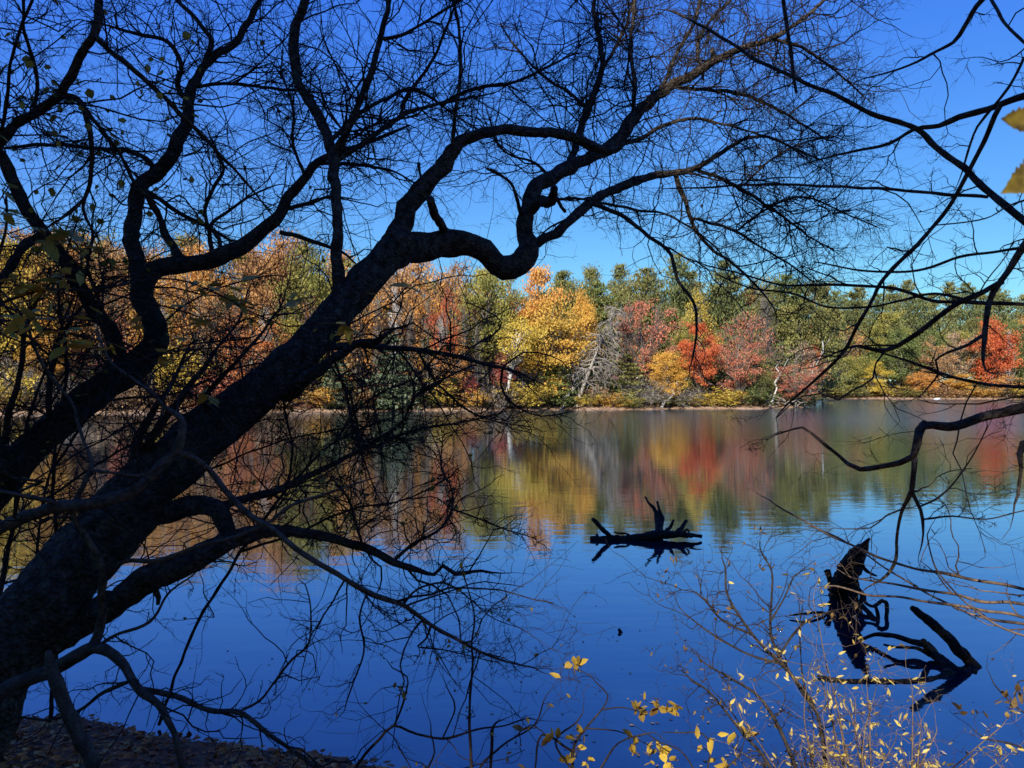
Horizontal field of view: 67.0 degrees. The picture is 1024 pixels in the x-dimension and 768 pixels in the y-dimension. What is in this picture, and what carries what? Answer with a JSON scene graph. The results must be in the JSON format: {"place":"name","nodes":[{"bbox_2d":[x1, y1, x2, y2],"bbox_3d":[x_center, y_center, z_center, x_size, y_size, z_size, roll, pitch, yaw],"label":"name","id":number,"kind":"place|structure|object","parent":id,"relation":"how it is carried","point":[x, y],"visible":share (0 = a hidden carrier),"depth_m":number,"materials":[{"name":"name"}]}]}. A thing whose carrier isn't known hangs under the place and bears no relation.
{"place":"outdoors","nodes":[
{"label":"outdoors","id":0,"kind":"place"},
{"bbox_2d":[0,193,407,594],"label":"bare sapling","id":1,"kind":"object","parent":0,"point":[5,559],"visible":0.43,"depth_m":5.73,"materials":[{"name":"brown plant"}]},
{"bbox_2d":[0,182,501,722],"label":"bare sapling","id":2,"kind":"object","parent":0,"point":[58,434],"visible":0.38,"depth_m":5.88,"materials":[{"name":"black plant"}]},
{"bbox_2d":[156,153,520,725],"bbox_3d":[-1.305,0.322,5.879,2.756,4.519,2.480,0,0,0],"label":"bare sapling","id":3,"kind":"object","parent":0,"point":[217,589],"visible":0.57,"depth_m":5.69,"materials":[{"name":"black plant"}]},
{"bbox_2d":[358,335,420,410],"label":"hemlock tree","id":4,"kind":"object","parent":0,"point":[391,381],"visible":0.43,"depth_m":73.67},
{"bbox_2d":[319,528,579,767],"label":"bare sapling","id":5,"kind":"object","parent":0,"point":[469,731],"visible":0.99,"depth_m":4.10,"materials":[{"name":"black plant"}]},
{"bbox_2d":[0,373,1022,410],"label":"undergrowth","id":6,"kind":"object","parent":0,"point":[925,394],"visible":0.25,"depth_m":80.54,"materials":[{"name":"green plant"}]},
{"bbox_2d":[0,399,1023,767],"bbox_3d":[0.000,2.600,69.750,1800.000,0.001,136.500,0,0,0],"label":"pond water","id":7,"kind":"structure","parent":0,"point":[700,477],"depth_m":9.42,"materials":[{"name":"liquid"}]},
{"bbox_2d":[590,496,702,540],"bbox_3d":[2.290,2.324,13.207,1.850,0.677,1.019,0,0,10],"label":"floating log","id":8,"kind":"object","parent":7,"relation":"on","point":[659,532],"visible":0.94,"depth_m":12.87,"materials":[{"name":"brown wood"}]},
{"bbox_2d":[791,538,888,621],"bbox_3d":[3.921,2.329,8.902,0.932,1.101,1.532,0,0,39],"label":"tree stump","id":9,"kind":"object","parent":7,"relation":"in","point":[839,578],"visible":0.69,"depth_m":9.03,"materials":[{"name":"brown wood"}]},
{"bbox_2d":[817,605,981,692],"bbox_3d":[3.547,2.446,7.009,1.102,0.698,1.360,0,0,41],"label":"sunken treetop","id":10,"kind":"object","parent":7,"relation":"in","point":[957,649],"visible":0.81,"depth_m":7.19,"materials":[{"name":"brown wood"}]},
{"bbox_2d":[0,357,1023,767],"bbox_3d":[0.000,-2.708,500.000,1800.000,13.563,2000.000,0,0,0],"label":"ground","id":11,"kind":"structure","parent":0,"point":[200,759],"depth_m":5.50,"materials":[{"name":"brown soil"}]},
{"bbox_2d":[0,358,60,407],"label":"shore shrub","id":12,"kind":"object","parent":11,"relation":"on","point":[26,383],"visible":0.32,"depth_m":67.74,"materials":[{"name":"yellow plant"}]},
{"bbox_2d":[0,236,66,386],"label":"broadleaf tree","id":13,"kind":"object","parent":11,"relation":"on","point":[4,338],"visible":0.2,"depth_m":73.41,"materials":[{"name":"yellow plant"}]},
{"bbox_2d":[13,314,79,381],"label":"broadleaf tree","id":14,"kind":"object","parent":11,"relation":"on","point":[56,367],"visible":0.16,"depth_m":70.46,"materials":[{"name":"plant"}]},
{"bbox_2d":[4,242,114,386],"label":"broadleaf tree","id":15,"kind":"object","parent":11,"relation":"on","point":[93,328],"visible":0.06,"depth_m":75.86,"materials":[{"name":"orange plant"}]},
{"bbox_2d":[64,234,133,350],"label":"broadleaf tree","id":16,"kind":"object","parent":11,"relation":"on","point":[121,293],"visible":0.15,"depth_m":78.81,"materials":[{"name":"orange plant"}]},
{"bbox_2d":[126,225,230,320],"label":"broadleaf tree","id":17,"kind":"object","parent":11,"relation":"on","point":[182,237],"visible":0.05,"depth_m":93.02,"materials":[{"name":"orange plant"}]},
{"bbox_2d":[155,335,209,400],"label":"shore shrub","id":18,"kind":"object","parent":11,"relation":"on","point":[183,369],"visible":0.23,"depth_m":71.57,"materials":[{"name":"yellow plant"}]},
{"bbox_2d":[133,239,233,370],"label":"broadleaf tree","id":19,"kind":"object","parent":11,"relation":"on","point":[181,292],"visible":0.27,"depth_m":76.28,"materials":[{"name":"orange plant"}]},
{"bbox_2d":[156,237,244,357],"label":"broadleaf tree","id":20,"kind":"object","parent":11,"relation":"on","point":[199,274],"visible":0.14,"depth_m":90.02,"materials":[{"name":"orange plant"}]},
{"bbox_2d":[0,713,407,767],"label":"leaf litter","id":21,"kind":"object","parent":11,"relation":"on","point":[222,750],"visible":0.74,"depth_m":5.22,"materials":[{"name":"plant"}]},
{"bbox_2d":[175,276,239,372],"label":"broadleaf tree","id":22,"kind":"object","parent":11,"relation":"on","point":[204,309],"visible":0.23,"depth_m":75.40,"materials":[{"name":"orange plant"}]},
{"bbox_2d":[0,183,428,407],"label":"leafy sapling","id":23,"kind":"object","parent":11,"relation":"on","point":[50,249],"visible":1,"depth_m":2.37,"materials":[{"name":"black plant"}]},
{"bbox_2d":[205,298,292,381],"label":"broadleaf tree","id":24,"kind":"object","parent":11,"relation":"on","point":[264,344],"visible":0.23,"depth_m":72.31,"materials":[{"name":"orange plant"}]},
{"bbox_2d":[0,0,504,511],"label":"crooked tree","id":25,"kind":"object","parent":11,"relation":"on","point":[140,194],"visible":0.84,"depth_m":6.01,"materials":[{"name":"grey plant"}]},
{"bbox_2d":[0,232,528,767],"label":"understory shrub","id":26,"kind":"object","parent":11,"relation":"on","point":[54,678],"visible":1,"depth_m":4.37,"materials":[{"name":"black plant"}]},
{"bbox_2d":[230,226,320,342],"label":"broadleaf tree","id":27,"kind":"object","parent":11,"relation":"on","point":[270,264],"visible":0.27,"depth_m":84.87,"materials":[{"name":"orange plant"}]},
{"bbox_2d":[266,231,347,392],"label":"broadleaf tree","id":28,"kind":"object","parent":11,"relation":"on","point":[311,283],"visible":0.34,"depth_m":77.89,"materials":[{"name":"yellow plant"}]},
{"bbox_2d":[0,239,623,767],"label":"pale sapling","id":29,"kind":"object","parent":11,"relation":"on","point":[48,509],"visible":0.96,"depth_m":4.40,"materials":[{"name":"grey plant"}]},
{"bbox_2d":[310,357,355,407],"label":"hemlock tree","id":30,"kind":"object","parent":11,"relation":"on","point":[339,383],"visible":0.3,"depth_m":72.40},
{"bbox_2d":[330,264,393,397],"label":"broadleaf tree","id":31,"kind":"object","parent":11,"relation":"on","point":[370,317],"visible":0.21,"depth_m":76.83,"materials":[{"name":"orange plant"}]},
{"bbox_2d":[354,268,426,385],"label":"broadleaf tree","id":32,"kind":"object","parent":11,"relation":"on","point":[391,279],"visible":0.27,"depth_m":79.53,"materials":[{"name":"orange plant"}]},
{"bbox_2d":[382,262,440,375],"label":"broadleaf tree","id":33,"kind":"object","parent":11,"relation":"on","point":[410,269],"visible":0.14,"depth_m":92.43,"materials":[{"name":"orange plant"}]},
{"bbox_2d":[392,261,450,382],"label":"broadleaf tree","id":34,"kind":"object","parent":11,"relation":"on","point":[435,302],"visible":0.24,"depth_m":81.09,"materials":[{"name":"orange plant"}]},
{"bbox_2d":[424,284,467,378],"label":"broadleaf tree","id":35,"kind":"object","parent":11,"relation":"on","point":[444,316],"visible":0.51,"depth_m":75.82,"materials":[{"name":"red plant"}]},
{"bbox_2d":[423,256,488,362],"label":"broadleaf tree","id":36,"kind":"object","parent":11,"relation":"on","point":[459,269],"visible":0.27,"depth_m":83.78,"materials":[{"name":"orange plant"}]},
{"bbox_2d":[0,0,966,759],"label":"leaning tree","id":37,"kind":"object","parent":11,"relation":"on","point":[36,622],"visible":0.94,"depth_m":6.20,"materials":[{"name":"black plant"}]},
{"bbox_2d":[450,271,530,393],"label":"broadleaf tree","id":38,"kind":"object","parent":11,"relation":"on","point":[492,289],"visible":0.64,"depth_m":78.95,"materials":[{"name":"green plant"}]},
{"bbox_2d":[0,330,1023,401],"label":"woodland understory","id":39,"kind":"object","parent":11,"relation":"on","point":[612,371],"visible":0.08,"depth_m":85.66,"materials":[{"name":"green plant"}]},
{"bbox_2d":[492,308,552,401],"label":"leaning birch","id":40,"kind":"object","parent":11,"relation":"on","point":[525,333],"visible":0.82,"depth_m":75.74,"materials":[{"name":"yellow plant"}]},
{"bbox_2d":[489,379,566,407],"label":"shore shrub","id":41,"kind":"object","parent":11,"relation":"on","point":[545,388],"visible":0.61,"depth_m":75.78,"materials":[{"name":"yellow plant"}]},
{"bbox_2d":[500,261,579,379],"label":"broadleaf tree","id":42,"kind":"object","parent":11,"relation":"on","point":[538,277],"visible":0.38,"depth_m":81.19,"materials":[{"name":"orange plant"}]},
{"bbox_2d":[508,291,597,405],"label":"broadleaf tree","id":43,"kind":"object","parent":11,"relation":"on","point":[560,325],"visible":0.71,"depth_m":78.40,"materials":[{"name":"yellow plant"}]},
{"bbox_2d":[526,354,579,405],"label":"hemlock tree","id":44,"kind":"object","parent":11,"relation":"on","point":[568,391],"visible":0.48,"depth_m":78.27,"materials":[{"name":"green plant"}]},
{"bbox_2d":[537,270,579,371],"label":"tree","id":45,"kind":"object","parent":11,"relation":"on","point":[560,275],"visible":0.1,"depth_m":96.13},
{"bbox_2d":[561,284,604,380],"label":"broadleaf tree","id":46,"kind":"object","parent":11,"relation":"on","point":[591,314],"visible":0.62,"depth_m":85.48,"materials":[{"name":"plant"}]},
{"bbox_2d":[556,272,615,363],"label":"broadleaf tree","id":47,"kind":"object","parent":11,"relation":"on","point":[573,290],"visible":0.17,"depth_m":92.78,"materials":[{"name":"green plant"}]},
{"bbox_2d":[512,655,682,767],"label":"yellow sapling","id":48,"kind":"object","parent":11,"relation":"on","point":[664,751],"visible":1,"depth_m":4.04,"materials":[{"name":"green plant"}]},
{"bbox_2d":[554,281,644,371],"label":"pine tree","id":49,"kind":"object","parent":11,"relation":"on","point":[599,290],"visible":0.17,"depth_m":92.88,"materials":[{"name":"green plant"}]},
{"bbox_2d":[607,262,634,378],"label":"pine tree","id":50,"kind":"object","parent":11,"relation":"on","point":[619,268],"visible":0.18,"depth_m":100.57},
{"bbox_2d":[595,282,654,362],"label":"broadleaf tree","id":51,"kind":"object","parent":11,"relation":"on","point":[619,293],"visible":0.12,"depth_m":94.95,"materials":[{"name":"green plant"}]},
{"bbox_2d":[602,353,653,403],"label":"hemlock tree","id":52,"kind":"object","parent":11,"relation":"on","point":[636,383],"visible":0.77,"depth_m":80.19,"materials":[{"name":"green plant"}]},
{"bbox_2d":[617,304,639,391],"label":"tree","id":53,"kind":"object","parent":11,"relation":"on","point":[630,335],"visible":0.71,"depth_m":81.79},
{"bbox_2d":[603,267,678,387],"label":"pine tree","id":54,"kind":"object","parent":11,"relation":"on","point":[644,281],"visible":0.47,"depth_m":92.10,"materials":[{"name":"green plant"}]},
{"bbox_2d":[620,374,672,407],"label":"bare shrub","id":55,"kind":"object","parent":11,"relation":"on","point":[647,396],"visible":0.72,"depth_m":78.82,"materials":[{"name":"grey plant"}]},
{"bbox_2d":[613,298,693,395],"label":"broadleaf tree","id":56,"kind":"object","parent":11,"relation":"on","point":[646,355],"visible":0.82,"depth_m":82.11,"materials":[{"name":"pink plant"}]},
{"bbox_2d":[642,349,691,408],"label":"broadleaf tree","id":57,"kind":"object","parent":11,"relation":"on","point":[665,365],"visible":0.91,"depth_m":80.01,"materials":[{"name":"plant"}]},
{"bbox_2d":[647,252,714,362],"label":"pine tree","id":58,"kind":"object","parent":11,"relation":"on","point":[672,292],"visible":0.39,"depth_m":91.15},
{"bbox_2d":[671,310,700,399],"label":"broadleaf tree","id":59,"kind":"object","parent":11,"relation":"on","point":[684,336],"visible":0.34,"depth_m":85.73,"materials":[{"name":"yellow plant"}]},
{"bbox_2d":[625,719,759,767],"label":"yellow sapling","id":60,"kind":"object","parent":11,"relation":"on","point":[730,739],"visible":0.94,"depth_m":3.90,"materials":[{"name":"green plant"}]},
{"bbox_2d":[672,285,723,392],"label":"broadleaf tree","id":61,"kind":"object","parent":11,"relation":"on","point":[701,314],"visible":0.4,"depth_m":87.62,"materials":[{"name":"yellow plant"}]},
{"bbox_2d":[674,320,722,405],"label":"broadleaf tree","id":62,"kind":"object","parent":11,"relation":"on","point":[686,345],"visible":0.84,"depth_m":80.88,"materials":[{"name":"red plant"}]},
{"bbox_2d":[694,386,750,405],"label":"shore shrub","id":63,"kind":"object","parent":11,"relation":"on","point":[726,397],"visible":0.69,"depth_m":80.52,"materials":[{"name":"yellow plant"}]},
{"bbox_2d":[699,260,760,382],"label":"pine tree","id":64,"kind":"object","parent":11,"relation":"on","point":[716,312],"visible":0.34,"depth_m":93.00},
{"bbox_2d":[710,328,767,399],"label":"broadleaf tree","id":65,"kind":"object","parent":11,"relation":"on","point":[741,364],"visible":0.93,"depth_m":82.12,"materials":[{"name":"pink plant"}]},
{"bbox_2d":[712,274,769,391],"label":"pine tree","id":66,"kind":"object","parent":11,"relation":"on","point":[741,295],"visible":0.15,"depth_m":93.85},
{"bbox_2d":[712,308,784,394],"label":"broadleaf tree","id":67,"kind":"object","parent":11,"relation":"on","point":[752,328],"visible":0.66,"depth_m":85.61,"materials":[{"name":"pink plant"}]},
{"bbox_2d":[605,512,900,767],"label":"willow bush","id":68,"kind":"object","parent":11,"relation":"on","point":[773,716],"visible":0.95,"depth_m":4.08,"materials":[{"name":"brown plant"}]},
{"bbox_2d":[725,381,782,405],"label":"shore shrub","id":69,"kind":"object","parent":11,"relation":"on","point":[756,396],"visible":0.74,"depth_m":81.25,"materials":[{"name":"green plant"}]},
{"bbox_2d":[741,348,777,393],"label":"broadleaf tree","id":70,"kind":"object","parent":11,"relation":"on","point":[765,380],"visible":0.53,"depth_m":83.75,"materials":[{"name":"green plant"}]},
{"bbox_2d":[736,290,800,379],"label":"broadleaf tree","id":71,"kind":"object","parent":11,"relation":"on","point":[778,328],"visible":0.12,"depth_m":94.43,"materials":[{"name":"green plant"}]},
{"bbox_2d":[753,291,784,389],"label":"tree","id":72,"kind":"object","parent":11,"relation":"on","point":[763,306],"visible":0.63,"depth_m":87.88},
{"bbox_2d":[745,267,801,369],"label":"tree","id":73,"kind":"object","parent":11,"relation":"on","point":[771,294],"visible":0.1,"depth_m":96.56,"materials":[{"name":"green plant"}]},
{"bbox_2d":[757,343,809,400],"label":"hemlock tree","id":74,"kind":"object","parent":11,"relation":"on","point":[780,365],"visible":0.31,"depth_m":88.37,"materials":[{"name":"green plant"}]},
{"bbox_2d":[756,273,832,367],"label":"pine tree","id":75,"kind":"object","parent":11,"relation":"on","point":[787,282],"visible":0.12,"depth_m":96.25,"materials":[{"name":"green plant"}]},
{"bbox_2d":[762,361,830,407],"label":"broadleaf tree","id":76,"kind":"object","parent":11,"relation":"on","point":[791,385],"visible":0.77,"depth_m":83.04,"materials":[{"name":"pink plant"}]},
{"bbox_2d":[770,338,831,397],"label":"broadleaf tree","id":77,"kind":"object","parent":11,"relation":"on","point":[800,354],"visible":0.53,"depth_m":87.44,"materials":[{"name":"red plant"}]},
{"bbox_2d":[758,290,847,388],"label":"broadleaf tree","id":78,"kind":"object","parent":11,"relation":"on","point":[796,339],"visible":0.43,"depth_m":93.53,"materials":[{"name":"plant"}]},
{"bbox_2d":[601,0,1023,604],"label":"overhanging tree","id":79,"kind":"object","parent":11,"relation":"on","point":[1015,408],"visible":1,"depth_m":4.08,"materials":[{"name":"black plant"}]},
{"bbox_2d":[792,276,850,404],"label":"broadleaf tree","id":80,"kind":"object","parent":11,"relation":"on","point":[821,294],"visible":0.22,"depth_m":97.24,"materials":[{"name":"green plant"}]},
{"bbox_2d":[809,287,863,401],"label":"pine tree","id":81,"kind":"object","parent":11,"relation":"on","point":[833,384],"visible":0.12,"depth_m":111.00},
{"bbox_2d":[826,290,870,355],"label":"pine tree","id":82,"kind":"object","parent":11,"relation":"on","point":[842,297],"visible":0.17,"depth_m":148.64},
{"bbox_2d":[830,354,874,396],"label":"broadleaf tree","id":83,"kind":"object","parent":11,"relation":"on","point":[861,368],"visible":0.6,"depth_m":135.21,"materials":[{"name":"yellow plant"}]},
{"bbox_2d":[705,557,1023,767],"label":"willow bush","id":84,"kind":"object","parent":11,"relation":"on","point":[843,757],"visible":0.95,"depth_m":3.90,"materials":[{"name":"yellow plant"}]},
{"bbox_2d":[857,358,894,393],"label":"broadleaf tree","id":85,"kind":"object","parent":11,"relation":"on","point":[878,374],"visible":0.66,"depth_m":135.08,"materials":[{"name":"yellow plant"}]},
{"bbox_2d":[855,293,906,370],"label":"pine tree","id":86,"kind":"object","parent":11,"relation":"on","point":[880,301],"visible":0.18,"depth_m":149.48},
{"bbox_2d":[747,383,1023,654],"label":"drooping shrub","id":87,"kind":"object","parent":11,"relation":"on","point":[955,593],"visible":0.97,"depth_m":4.43,"materials":[{"name":"brown plant"}]},
{"bbox_2d":[862,309,915,385],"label":"broadleaf tree","id":88,"kind":"object","parent":11,"relation":"on","point":[885,317],"visible":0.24,"depth_m":145.63,"materials":[{"name":"green plant"}]},
{"bbox_2d":[862,283,915,384],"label":"pine tree","id":89,"kind":"object","parent":11,"relation":"on","point":[891,297],"visible":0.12,"depth_m":155.92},
{"bbox_2d":[868,324,929,387],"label":"broadleaf tree","id":90,"kind":"object","parent":11,"relation":"on","point":[913,345],"visible":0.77,"depth_m":135.95,"materials":[{"name":"green plant"}]},
{"bbox_2d":[902,371,939,391],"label":"broadleaf tree","id":91,"kind":"object","parent":11,"relation":"on","point":[922,384],"visible":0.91,"depth_m":134.28,"materials":[{"name":"orange plant"}]},
{"bbox_2d":[895,293,948,371],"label":"pine tree","id":92,"kind":"object","parent":11,"relation":"on","point":[919,302],"visible":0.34,"depth_m":149.20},
{"bbox_2d":[914,326,950,380],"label":"broadleaf tree","id":93,"kind":"object","parent":11,"relation":"on","point":[937,341],"visible":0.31,"depth_m":143.07,"materials":[{"name":"green plant"}]},
{"bbox_2d":[909,334,962,384],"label":"broadleaf tree","id":94,"kind":"object","parent":11,"relation":"on","point":[942,358],"visible":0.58,"depth_m":135.96,"materials":[{"name":"orange plant"}]},
{"bbox_2d":[926,325,989,392],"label":"broadleaf tree","id":95,"kind":"object","parent":11,"relation":"on","point":[960,338],"visible":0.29,"depth_m":143.12,"materials":[{"name":"green plant"}]},
{"bbox_2d":[929,329,988,381],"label":"broadleaf tree","id":96,"kind":"object","parent":11,"relation":"on","point":[954,336],"visible":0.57,"depth_m":139.31,"materials":[{"name":"beige plant"}]},
{"bbox_2d":[941,282,994,342],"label":"pine tree","id":97,"kind":"object","parent":11,"relation":"on","point":[960,313],"visible":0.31,"depth_m":149.49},
{"bbox_2d":[953,315,1003,378],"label":"broadleaf tree","id":98,"kind":"object","parent":11,"relation":"on","point":[971,325],"visible":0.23,"depth_m":143.45,"materials":[{"name":"green plant"}]},
{"bbox_2d":[949,654,1023,748],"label":"leafy shrub","id":99,"kind":"object","parent":11,"relation":"on","point":[1017,688],"visible":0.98,"depth_m":3.96,"materials":[{"name":"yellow plant"}]},
{"bbox_2d":[960,314,1023,395],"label":"broadleaf tree","id":100,"kind":"object","parent":11,"relation":"on","point":[995,342],"visible":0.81,"depth_m":135.70,"materials":[{"name":"red plant"}]},
{"bbox_2d":[979,293,1023,375],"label":"pine tree","id":101,"kind":"object","parent":11,"relation":"on","point":[1003,297],"visible":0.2,"depth_m":149.18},
{"bbox_2d":[999,324,1023,384],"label":"pine tree","id":102,"kind":"object","parent":11,"relation":"on","point":[1018,370],"visible":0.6,"depth_m":137.73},
{"bbox_2d":[1001,107,1023,193],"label":"edge sapling","id":103,"kind":"object","parent":11,"relation":"on","point":[1013,119],"visible":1,"depth_m":1.04,"materials":[{"name":"yellow plant"}]},
{"bbox_2d":[0,0,1023,380],"label":"sky","id":104,"kind":"structure","parent":0,"point":[1003,151],"materials":[{"name":"blue"}]},
{"bbox_2d":[95,557,988,766],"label":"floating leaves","id":105,"kind":"object","parent":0,"point":[772,759],"visible":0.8,"depth_m":6.11,"materials":[{"name":"yellow plant"}]},
{"bbox_2d":[554,302,627,406],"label":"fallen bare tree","id":106,"kind":"object","parent":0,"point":[611,350],"visible":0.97,"depth_m":78.41,"materials":[{"name":"wood"}]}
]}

